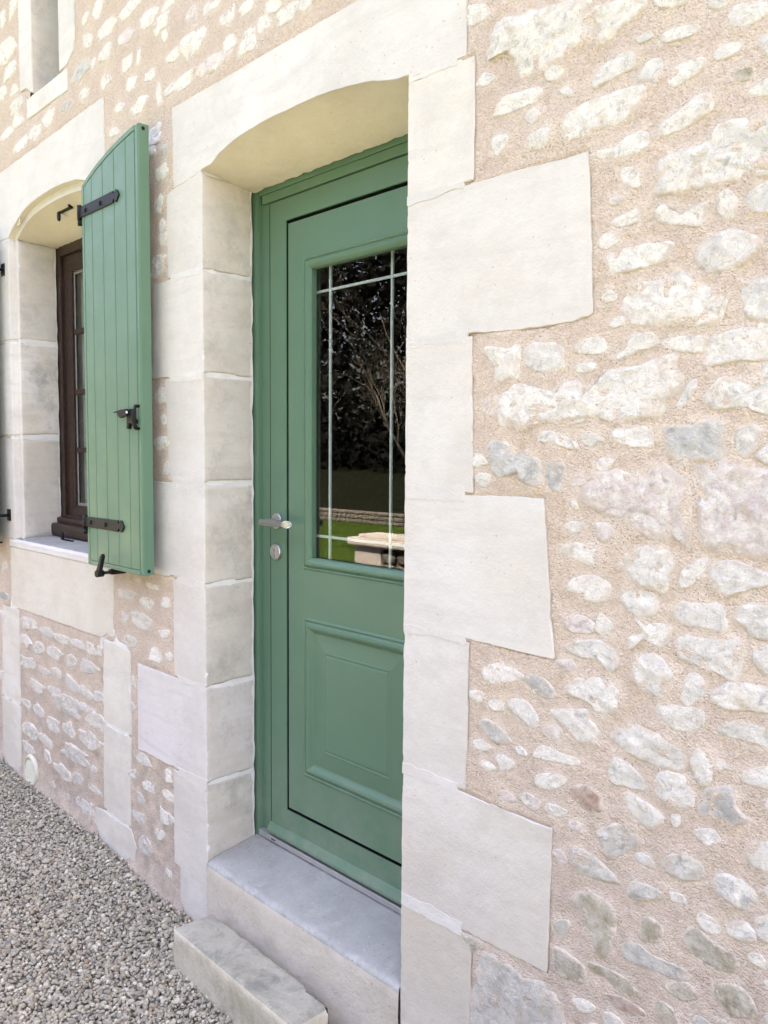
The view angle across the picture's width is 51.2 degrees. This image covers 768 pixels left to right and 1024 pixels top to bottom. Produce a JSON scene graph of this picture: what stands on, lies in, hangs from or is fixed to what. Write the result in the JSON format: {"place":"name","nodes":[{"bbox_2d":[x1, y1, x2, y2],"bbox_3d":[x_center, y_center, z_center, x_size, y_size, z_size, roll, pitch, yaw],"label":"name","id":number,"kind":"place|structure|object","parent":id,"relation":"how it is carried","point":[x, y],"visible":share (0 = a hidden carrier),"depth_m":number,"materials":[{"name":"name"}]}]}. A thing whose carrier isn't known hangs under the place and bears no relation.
{"place":"outdoors","nodes":[
{"label":"outdoors","id":0,"kind":"place"},
{"bbox_2d":[0,759,236,1023],"bbox_3d":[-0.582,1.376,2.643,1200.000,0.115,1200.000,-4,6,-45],"label":"ground","id":1,"kind":"structure","parent":0,"point":[49,969],"depth_m":2.56,"materials":[{"name":"grey gravel"}]},
{"bbox_2d":[173,915,328,1023],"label":"stone step","id":2,"kind":"object","parent":1,"relation":"on","point":[233,975],"visible":0.93,"depth_m":2.27,"materials":[{"name":"white stone"}]},
{"bbox_2d":[0,0,767,1023],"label":"stone house","id":3,"kind":"structure","parent":1,"relation":"on","point":[412,668],"depth_m":1.89,"materials":[{"name":"stone"}]},
{"bbox_2d":[0,263,10,520],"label":"window shutter","id":4,"kind":"object","parent":3,"relation":"attached to","point":[8,514],"depth_m":3.69,"materials":[{"name":"green paint"}]},
{"bbox_2d":[24,754,38,785],"bbox_3d":[-1.614,1.183,3.661,0.018,0.146,0.146,-4,6,-45],"label":"wall vent","id":5,"kind":"object","parent":3,"relation":"attached to","point":[31,770],"depth_m":3.65,"materials":[{"name":"beige plastic"}]},
{"bbox_2d":[18,0,74,119],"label":"slit window","id":6,"kind":"structure","parent":3,"relation":"in","point":[46,28],"depth_m":3.34,"materials":[{"name":"stone"}]},
{"bbox_2d":[57,204,72,220],"bbox_3d":[-1.328,-1.245,3.332,0.017,0.050,0.122,-4,6,-45],"label":"shutter stop","id":7,"kind":"object","parent":3,"relation":"attached to","point":[69,207],"visible":1,"depth_m":3.34,"materials":[{"name":"black metal"}]},
{"bbox_2d":[60,532,73,541],"bbox_3d":[-1.416,0.110,3.578,0.014,0.038,0.111,-4,6,-45],"label":"shutter stop","id":8,"kind":"object","parent":3,"relation":"on","point":[62,535],"visible":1,"depth_m":3.60,"materials":[{"name":"black metal"}]},
{"bbox_2d":[51,238,87,540],"bbox_3d":[-1.211,-0.547,3.467,0.138,1.354,0.980,-4,6,-45],"label":"window","id":9,"kind":"structure","parent":3,"relation":"in","point":[69,257],"depth_m":3.71,"materials":[{"name":"brown wood"}]},
{"bbox_2d":[95,554,125,576],"bbox_3d":[-0.958,0.186,2.873,0.144,0.086,0.060,-4,6,-45],"label":"shutter holdback","id":10,"kind":"object","parent":3,"relation":"attached to","point":[100,572],"visible":0.78,"depth_m":2.83,"materials":[{"name":"black metal"}]},
{"bbox_2d":[77,123,153,575],"bbox_3d":[-0.935,-0.533,2.807,0.099,1.474,0.448,-3,5,-42],"label":"window shutter","id":11,"kind":"object","parent":3,"relation":"attached to","point":[113,214],"depth_m":2.73,"materials":[{"name":"green paint"}]},
{"bbox_2d":[251,134,408,913],"bbox_3d":[-0.092,0.008,2.341,0.111,2.310,1.030,-4,6,-45],"label":"door","id":12,"kind":"structure","parent":3,"relation":"in","point":[329,636],"depth_m":2.48,"materials":[{"name":"green paint"}]}
]}

